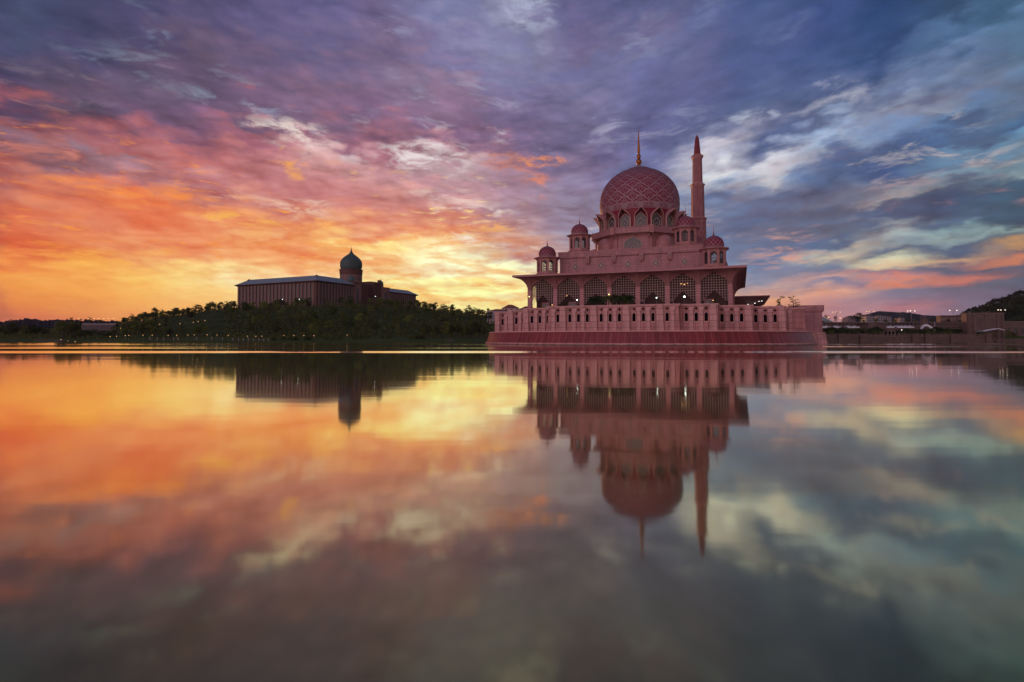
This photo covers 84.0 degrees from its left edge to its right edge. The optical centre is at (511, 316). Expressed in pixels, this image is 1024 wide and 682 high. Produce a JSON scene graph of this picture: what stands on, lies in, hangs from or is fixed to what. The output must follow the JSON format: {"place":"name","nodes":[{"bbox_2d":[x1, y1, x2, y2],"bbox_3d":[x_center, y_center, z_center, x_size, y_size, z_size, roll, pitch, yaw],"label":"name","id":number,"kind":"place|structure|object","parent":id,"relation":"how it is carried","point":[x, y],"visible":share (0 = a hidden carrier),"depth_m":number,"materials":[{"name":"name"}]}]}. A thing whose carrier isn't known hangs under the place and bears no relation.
{"place":"outdoors","nodes":[
{"label":"outdoors","id":0,"kind":"place"},
{"bbox_2d":[0,318,128,330],"bbox_3d":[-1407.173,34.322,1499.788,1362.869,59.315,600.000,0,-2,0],"label":"hill","id":1,"kind":"structure","parent":0,"point":[45,323],"depth_m":1383.11,"materials":[{"name":"green plant"}]},
{"bbox_2d":[0,342,1023,681],"bbox_3d":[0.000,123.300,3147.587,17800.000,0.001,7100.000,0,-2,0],"label":"water","id":2,"kind":"structure","parent":0,"point":[416,512],"depth_m":7.76,"materials":[{"name":"liquid"}]},
{"bbox_2d":[0,296,1023,342],"bbox_3d":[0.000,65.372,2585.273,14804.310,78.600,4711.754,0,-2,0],"label":"terrain","id":3,"kind":"structure","parent":0,"point":[217,318],"depth_m":403.62,"materials":[{"name":"green plant"}]},
{"bbox_2d":[0,325,9,334],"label":"shore tree","id":4,"kind":"object","parent":3,"relation":"on","point":[4,328],"visible":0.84,"depth_m":389.38,"materials":[{"name":"green plant"}]},
{"bbox_2d":[6,324,17,334],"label":"shore tree","id":5,"kind":"object","parent":3,"relation":"on","point":[13,330],"visible":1,"depth_m":374.48,"materials":[{"name":"green plant"}]},
{"bbox_2d":[11,322,21,334],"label":"shore tree","id":6,"kind":"object","parent":3,"relation":"on","point":[16,325],"visible":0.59,"depth_m":382.12,"materials":[{"name":"green plant"}]},
{"bbox_2d":[20,326,32,335],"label":"shore tree","id":7,"kind":"object","parent":3,"relation":"on","point":[25,329],"visible":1,"depth_m":372.39,"materials":[{"name":"green plant"}]},
{"bbox_2d":[22,324,36,334],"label":"shore tree","id":8,"kind":"object","parent":3,"relation":"on","point":[33,326],"visible":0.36,"depth_m":399.64,"materials":[{"name":"green plant"}]},
{"bbox_2d":[30,327,39,335],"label":"shore tree","id":9,"kind":"object","parent":3,"relation":"on","point":[35,330],"visible":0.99,"depth_m":389.24,"materials":[{"name":"green plant"}]},
{"bbox_2d":[39,327,49,336],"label":"shore tree","id":10,"kind":"object","parent":3,"relation":"on","point":[45,331],"visible":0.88,"depth_m":405.95,"materials":[{"name":"green plant"}]},
{"bbox_2d":[56,321,69,337],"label":"shore tree","id":11,"kind":"object","parent":3,"relation":"on","point":[62,325],"visible":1,"depth_m":344.71,"materials":[{"name":"green plant"}]},
{"bbox_2d":[55,323,70,338],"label":"shore tree","id":12,"kind":"object","parent":3,"relation":"on","point":[67,324],"visible":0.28,"depth_m":353.05,"materials":[{"name":"green plant"}]},
{"bbox_2d":[69,323,81,338],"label":"shore tree","id":13,"kind":"object","parent":3,"relation":"on","point":[74,327],"visible":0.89,"depth_m":358.89,"materials":[{"name":"green plant"}]},
{"bbox_2d":[72,330,88,336],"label":"shore tree","id":14,"kind":"object","parent":3,"relation":"on","point":[79,333],"visible":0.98,"depth_m":351.18,"materials":[{"name":"green plant"}]},
{"bbox_2d":[81,323,118,333],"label":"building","id":15,"kind":"structure","parent":3,"relation":"on","point":[99,327],"depth_m":454.99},
{"bbox_2d":[103,331,113,338],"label":"shore tree","id":16,"kind":"object","parent":3,"relation":"on","point":[108,333],"visible":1,"depth_m":354.37,"materials":[{"name":"green plant"}]},
{"bbox_2d":[110,326,119,334],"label":"slope tree","id":17,"kind":"object","parent":3,"relation":"on","point":[113,329],"visible":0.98,"depth_m":403.77,"materials":[{"name":"green plant"}]},
{"bbox_2d":[118,323,128,328],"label":"slope tree","id":18,"kind":"object","parent":3,"relation":"on","point":[122,325],"visible":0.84,"depth_m":415.94,"materials":[{"name":"green plant"}]},
{"bbox_2d":[122,328,134,335],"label":"slope tree","id":19,"kind":"object","parent":3,"relation":"on","point":[125,331],"visible":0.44,"depth_m":358.32,"materials":[{"name":"green plant"}]},
{"bbox_2d":[143,317,155,325],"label":"broadleaf tree","id":20,"kind":"object","parent":3,"relation":"on","point":[150,320],"visible":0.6,"depth_m":426.59,"materials":[{"name":"green plant"}]},
{"bbox_2d":[150,328,163,337],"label":"slope tree","id":21,"kind":"object","parent":3,"relation":"on","point":[155,331],"visible":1,"depth_m":351.32,"materials":[{"name":"green plant"}]},
{"bbox_2d":[157,311,167,316],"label":"broadleaf tree","id":22,"kind":"object","parent":3,"relation":"on","point":[162,314],"visible":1,"depth_m":526.78,"materials":[{"name":"green plant"}]},
{"bbox_2d":[170,309,179,317],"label":"broadleaf tree","id":23,"kind":"object","parent":3,"relation":"on","point":[173,313],"visible":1,"depth_m":543.76,"materials":[{"name":"green plant"}]},
{"bbox_2d":[178,322,183,336],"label":"conical tree","id":24,"kind":"object","parent":3,"relation":"on","point":[180,327],"visible":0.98,"depth_m":362.25,"materials":[{"name":"green plant"}]},
{"bbox_2d":[185,310,194,320],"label":"broadleaf tree","id":25,"kind":"object","parent":3,"relation":"on","point":[190,314],"visible":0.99,"depth_m":491.11,"materials":[{"name":"green plant"}]},
{"bbox_2d":[193,324,204,336],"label":"broadleaf tree","id":26,"kind":"object","parent":3,"relation":"on","point":[196,329],"visible":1,"depth_m":350.12,"materials":[{"name":"green plant"}]},
{"bbox_2d":[228,306,234,316],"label":"broadleaf tree","id":27,"kind":"object","parent":3,"relation":"on","point":[231,310],"visible":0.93,"depth_m":492.27,"materials":[{"name":"green plant"}]},
{"bbox_2d":[242,304,249,311],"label":"broadleaf tree","id":28,"kind":"object","parent":3,"relation":"on","point":[246,307],"visible":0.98,"depth_m":520.19,"materials":[{"name":"green plant"}]},
{"bbox_2d":[0,303,494,339],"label":"undergrowth","id":29,"kind":"object","parent":3,"relation":"on","point":[70,335],"visible":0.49,"depth_m":422.18,"materials":[{"name":"green plant"}]},
{"bbox_2d":[307,322,318,335],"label":"broadleaf tree","id":30,"kind":"object","parent":3,"relation":"on","point":[312,323],"visible":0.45,"depth_m":365.45,"materials":[{"name":"green plant"}]},
{"bbox_2d":[234,247,417,307],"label":"domed office building","id":31,"kind":"structure","parent":3,"relation":"on","point":[317,289],"depth_m":747.69,"materials":[{"name":"brown stone"}]},
{"bbox_2d":[246,287,247,302],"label":"window","id":32,"kind":"structure","parent":31,"relation":"in","point":[246,287],"depth_m":756.99,"materials":[{"name":"grey glass"}]},
{"bbox_2d":[256,287,257,306],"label":"window","id":33,"kind":"structure","parent":31,"relation":"in","point":[257,287],"depth_m":748.17,"materials":[{"name":"grey glass"}]},
{"bbox_2d":[270,286,271,302],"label":"window","id":34,"kind":"structure","parent":31,"relation":"in","point":[270,286],"depth_m":736.75,"materials":[{"name":"grey glass"}]},
{"bbox_2d":[288,285,289,303],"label":"window","id":35,"kind":"structure","parent":31,"relation":"in","point":[288,285],"depth_m":722.33,"materials":[{"name":"grey glass"}]},
{"bbox_2d":[299,284,300,304],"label":"window","id":36,"kind":"structure","parent":31,"relation":"in","point":[299,284],"depth_m":713.91,"materials":[{"name":"grey glass"}]},
{"bbox_2d":[303,284,304,304],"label":"window","id":37,"kind":"structure","parent":31,"relation":"in","point":[303,284],"depth_m":710.78,"materials":[{"name":"grey glass"}]},
{"bbox_2d":[328,305,336,317],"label":"broadleaf tree","id":38,"kind":"object","parent":3,"relation":"on","point":[333,311],"visible":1,"depth_m":478.88,"materials":[{"name":"green plant"}]},
{"bbox_2d":[346,299,354,304],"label":"broadleaf tree","id":39,"kind":"object","parent":3,"relation":"on","point":[350,301],"visible":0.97,"depth_m":537.79,"materials":[{"name":"green plant"}]},
{"bbox_2d":[354,313,362,325],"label":"broadleaf tree","id":40,"kind":"object","parent":3,"relation":"on","point":[357,317],"visible":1,"depth_m":421.01,"materials":[{"name":"green plant"}]},
{"bbox_2d":[402,315,412,327],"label":"broadleaf tree","id":41,"kind":"object","parent":3,"relation":"on","point":[408,317],"visible":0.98,"depth_m":411.52,"materials":[{"name":"green plant"}]},
{"bbox_2d":[420,306,429,314],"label":"broadleaf tree","id":42,"kind":"object","parent":3,"relation":"on","point":[425,308],"visible":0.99,"depth_m":500.84,"materials":[{"name":"green plant"}]},
{"bbox_2d":[432,325,439,333],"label":"lawn tree","id":43,"kind":"object","parent":3,"relation":"on","point":[436,331],"visible":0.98,"depth_m":330.61,"materials":[{"name":"green plant"}]},
{"bbox_2d":[439,325,449,338],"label":"lawn tree","id":44,"kind":"object","parent":3,"relation":"on","point":[446,330],"visible":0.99,"depth_m":315.09,"materials":[{"name":"green plant"}]},
{"bbox_2d":[455,309,462,317],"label":"broadleaf tree","id":45,"kind":"object","parent":3,"relation":"on","point":[458,312],"visible":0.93,"depth_m":498.25,"materials":[{"name":"green plant"}]},
{"bbox_2d":[480,326,486,338],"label":"lawn tree","id":46,"kind":"object","parent":3,"relation":"on","point":[482,331],"visible":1,"depth_m":316.10,"materials":[{"name":"green plant"}]},
{"bbox_2d":[484,312,491,323],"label":"broadleaf tree","id":47,"kind":"object","parent":3,"relation":"on","point":[488,313],"visible":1,"depth_m":473.95,"materials":[{"name":"green plant"}]},
{"bbox_2d":[487,309,507,323],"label":"villa","id":48,"kind":"object","parent":3,"relation":"on","point":[492,319],"visible":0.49,"depth_m":479.28,"materials":[{"name":"pink stone"}]},
{"bbox_2d":[502,305,518,309],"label":"villa","id":49,"kind":"object","parent":3,"relation":"on","point":[510,307],"visible":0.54,"depth_m":493.23,"materials":[{"name":"pink tile"}]},
{"bbox_2d":[842,315,854,321],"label":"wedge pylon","id":50,"kind":"object","parent":3,"relation":"on","point":[847,319],"visible":0.64,"depth_m":400.26,"materials":[{"name":"grey concrete"}]},
{"bbox_2d":[853,313,862,321],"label":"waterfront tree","id":51,"kind":"object","parent":3,"relation":"on","point":[857,317],"visible":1,"depth_m":397.75,"materials":[{"name":"green plant"}]},
{"bbox_2d":[860,316,874,321],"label":"apartment block","id":52,"kind":"structure","parent":3,"relation":"on","point":[867,318],"depth_m":900.58,"materials":[{"name":"beige concrete"}]},
{"bbox_2d":[875,315,885,321],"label":"apartment block","id":53,"kind":"structure","parent":3,"relation":"on","point":[881,318],"depth_m":900.58,"materials":[{"name":"beige concrete"}]},
{"bbox_2d":[822,322,961,327],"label":"long building","id":54,"kind":"structure","parent":3,"relation":"on","point":[931,324],"depth_m":383.99,"materials":[{"name":"grey concrete"}]},
{"bbox_2d":[822,316,832,321],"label":"sloping roof","id":55,"kind":"structure","parent":54,"relation":"on","point":[824,319],"depth_m":392.17,"materials":[{"name":"grey metal"}]},
{"bbox_2d":[935,315,960,321],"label":"pavilion","id":56,"kind":"structure","parent":54,"relation":"on","point":[945,318],"depth_m":398.20,"materials":[{"name":"beige concrete"}]},
{"bbox_2d":[823,328,961,335],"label":"arcade building","id":57,"kind":"structure","parent":3,"relation":"on","point":[890,331],"depth_m":351.85,"materials":[{"name":"black"}]},
{"bbox_2d":[853,323,887,328],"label":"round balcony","id":58,"kind":"structure","parent":57,"relation":"on","point":[871,325],"depth_m":349.16,"materials":[{"name":"grey concrete"}]},
{"bbox_2d":[894,318,904,321],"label":"apartment block","id":59,"kind":"structure","parent":3,"relation":"on","point":[901,319],"depth_m":900.69,"materials":[{"name":"beige concrete"}]},
{"bbox_2d":[826,334,991,341],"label":"quay wall","id":60,"kind":"structure","parent":3,"relation":"on","point":[905,338],"depth_m":330.70,"materials":[{"name":"stone"}]},
{"bbox_2d":[872,326,882,335],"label":"palm tree","id":61,"kind":"object","parent":60,"relation":"on","point":[877,328],"visible":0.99,"depth_m":339.01,"materials":[{"name":"green plant"}]},
{"bbox_2d":[920,316,927,329],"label":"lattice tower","id":62,"kind":"structure","parent":3,"relation":"on","point":[923,320],"depth_m":350.20,"materials":[{"name":"grey metal"}]},
{"bbox_2d":[934,289,1023,321],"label":"forest","id":63,"kind":"object","parent":3,"relation":"on","point":[985,307],"visible":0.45,"depth_m":698.08,"materials":[{"name":"green plant"}]},
{"bbox_2d":[960,313,1004,338],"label":"gatehouse","id":64,"kind":"object","parent":3,"relation":"on","point":[972,323],"visible":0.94,"depth_m":345.96,"materials":[{"name":"stone"}]},
{"bbox_2d":[992,339,1023,341],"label":"landing wall","id":65,"kind":"structure","parent":3,"relation":"on","point":[1007,340],"depth_m":339.67,"materials":[{"name":"stone"}]},
{"bbox_2d":[976,328,1004,337],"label":"sloped canopy","id":66,"kind":"object","parent":65,"relation":"on","point":[998,329],"visible":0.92,"depth_m":341.13,"materials":[{"name":"white metal"}]},
{"bbox_2d":[1004,321,1023,335],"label":"wing building","id":67,"kind":"structure","parent":3,"relation":"on","point":[1015,327],"depth_m":361.89,"materials":[{"name":"brown concrete"}]},
{"bbox_2d":[1013,326,1017,333],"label":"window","id":68,"kind":"structure","parent":67,"relation":"in","point":[1015,329],"depth_m":361.79,"materials":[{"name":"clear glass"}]},
{"bbox_2d":[0,0,1023,321],"label":"sky","id":69,"kind":"structure","parent":0,"point":[860,156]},
{"bbox_2d":[485,303,826,345],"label":"mosque podium","id":70,"kind":"object","parent":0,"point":[708,324],"visible":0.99,"depth_m":186.10,"materials":[{"name":"stone"}]},
{"bbox_2d":[530,312,533,323],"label":"window","id":71,"kind":"structure","parent":70,"relation":"in","point":[531,317],"depth_m":205.44,"materials":[{"name":"black glass"}]},
{"bbox_2d":[538,311,541,323],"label":"window","id":72,"kind":"structure","parent":70,"relation":"in","point":[539,317],"depth_m":204.29,"materials":[{"name":"black"}]},
{"bbox_2d":[556,310,559,322],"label":"window","id":73,"kind":"structure","parent":70,"relation":"in","point":[557,315],"depth_m":192.95,"materials":[{"name":"black"}]},
{"bbox_2d":[568,310,571,322],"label":"window","id":74,"kind":"structure","parent":70,"relation":"in","point":[569,315],"depth_m":191.35,"materials":[{"name":"black glass"}]},
{"bbox_2d":[576,308,580,322],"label":"window","id":75,"kind":"structure","parent":70,"relation":"in","point":[578,317],"depth_m":190.28,"materials":[{"name":"black"}]},
{"bbox_2d":[585,308,588,322],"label":"window","id":76,"kind":"structure","parent":70,"relation":"in","point":[586,315],"depth_m":189.17,"materials":[{"name":"black"}]},
{"bbox_2d":[590,295,603,304],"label":"palm tree","id":77,"kind":"object","parent":70,"relation":"on","point":[597,297],"visible":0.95,"depth_m":205.17,"materials":[{"name":"green plant"}]},
{"bbox_2d":[599,308,602,322],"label":"window","id":78,"kind":"structure","parent":70,"relation":"in","point":[600,315],"depth_m":187.42,"materials":[{"name":"black"}]},
{"bbox_2d":[602,295,615,304],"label":"palm tree","id":79,"kind":"object","parent":70,"relation":"on","point":[606,298],"visible":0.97,"depth_m":203.63,"materials":[{"name":"green plant"}]},
{"bbox_2d":[608,308,612,322],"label":"window","id":80,"kind":"structure","parent":70,"relation":"in","point":[610,314],"depth_m":186.28,"materials":[{"name":"black"}]},
{"bbox_2d":[610,294,622,304],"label":"palm tree","id":81,"kind":"object","parent":70,"relation":"on","point":[615,296],"visible":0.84,"depth_m":203.63,"materials":[{"name":"green plant"}]},
{"bbox_2d":[617,308,621,322],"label":"window","id":82,"kind":"structure","parent":70,"relation":"in","point":[619,316],"depth_m":185.15,"materials":[{"name":"black"}]},
{"bbox_2d":[616,295,626,304],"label":"palm tree","id":83,"kind":"object","parent":70,"relation":"on","point":[619,296],"visible":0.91,"depth_m":201.91,"materials":[{"name":"green plant"}]},
{"bbox_2d":[621,294,633,304],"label":"palm tree","id":84,"kind":"object","parent":70,"relation":"on","point":[629,295],"visible":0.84,"depth_m":201.85,"materials":[{"name":"green plant"}]},
{"bbox_2d":[623,296,636,304],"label":"palm tree","id":85,"kind":"object","parent":70,"relation":"on","point":[630,299],"visible":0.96,"depth_m":200.01,"materials":[{"name":"green plant"}]},
{"bbox_2d":[632,308,635,321],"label":"window","id":86,"kind":"structure","parent":70,"relation":"in","point":[633,314],"depth_m":183.39,"materials":[{"name":"black"}]},
{"bbox_2d":[512,129,769,307],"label":"mosque","id":87,"kind":"structure","parent":70,"relation":"on","point":[649,248],"depth_m":237.09,"materials":[{"name":"pink stone"}]},
{"bbox_2d":[542,303,549,307],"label":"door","id":88,"kind":"structure","parent":87,"relation":"in","point":[544,305],"depth_m":241.60,"materials":[{"name":"pink wood"}]},
{"bbox_2d":[568,302,576,305],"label":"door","id":89,"kind":"structure","parent":87,"relation":"in","point":[569,303],"depth_m":237.18,"materials":[{"name":"pink wood"}]},
{"bbox_2d":[624,236,641,248],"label":"arched window","id":90,"kind":"structure","parent":87,"relation":"in","point":[633,242],"depth_m":244.98,"materials":[{"name":"grey glass"}]},
{"bbox_2d":[704,299,713,303],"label":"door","id":91,"kind":"structure","parent":87,"relation":"in","point":[706,301],"depth_m":217.31,"materials":[{"name":"pink wood"}]},
{"bbox_2d":[641,307,645,321],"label":"window","id":92,"kind":"structure","parent":70,"relation":"in","point":[643,316],"depth_m":182.32,"materials":[{"name":"black"}]},
{"bbox_2d":[651,308,654,321],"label":"window","id":93,"kind":"structure","parent":70,"relation":"in","point":[652,314],"depth_m":181.17,"materials":[{"name":"black"}]},
{"bbox_2d":[665,308,669,321],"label":"window","id":94,"kind":"structure","parent":70,"relation":"in","point":[666,314],"depth_m":179.56,"materials":[{"name":"black"}]},
{"bbox_2d":[684,307,688,321],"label":"window","id":95,"kind":"structure","parent":70,"relation":"in","point":[686,316],"depth_m":180.64,"materials":[{"name":"black"}]},
{"bbox_2d":[694,308,698,321],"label":"window","id":96,"kind":"structure","parent":70,"relation":"in","point":[696,318],"depth_m":179.54,"materials":[{"name":"black"}]},
{"bbox_2d":[704,307,708,321],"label":"window","id":97,"kind":"structure","parent":70,"relation":"in","point":[706,316],"depth_m":178.40,"materials":[{"name":"black"}]},
{"bbox_2d":[720,309,723,322],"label":"window","id":98,"kind":"structure","parent":70,"relation":"in","point":[721,315],"depth_m":187.56,"materials":[{"name":"black"}]},
{"bbox_2d":[729,308,733,322],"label":"window","id":99,"kind":"structure","parent":70,"relation":"in","point":[731,316],"depth_m":186.46,"materials":[{"name":"black"}]},
{"bbox_2d":[739,308,743,322],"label":"window","id":100,"kind":"structure","parent":70,"relation":"in","point":[741,316],"depth_m":185.37,"materials":[{"name":"black"}]},
{"bbox_2d":[754,309,757,322],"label":"window","id":101,"kind":"structure","parent":70,"relation":"in","point":[755,315],"depth_m":194.34,"materials":[{"name":"black"}]},
{"bbox_2d":[763,309,767,322],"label":"window","id":102,"kind":"structure","parent":70,"relation":"in","point":[765,318],"depth_m":193.21,"materials":[{"name":"black"}]},
{"bbox_2d":[773,310,777,322],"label":"window","id":103,"kind":"structure","parent":70,"relation":"in","point":[774,315],"depth_m":192.10,"materials":[{"name":"black glass"}]},
{"bbox_2d":[787,296,799,307],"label":"terrace tree","id":104,"kind":"object","parent":70,"relation":"on","point":[796,305],"visible":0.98,"depth_m":211.48,"materials":[{"name":"green plant"}]},
{"bbox_2d":[690,135,706,242],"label":"minaret","id":105,"kind":"object","parent":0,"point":[697,185],"visible":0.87,"depth_m":300.57,"materials":[{"name":"pink stone"}]},
{"bbox_2d":[855,311,935,321],"bbox_3d":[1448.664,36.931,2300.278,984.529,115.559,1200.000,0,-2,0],"label":"hill","id":106,"kind":"structure","parent":0,"point":[905,315],"depth_m":2040.27,"materials":[{"name":"green plant"}]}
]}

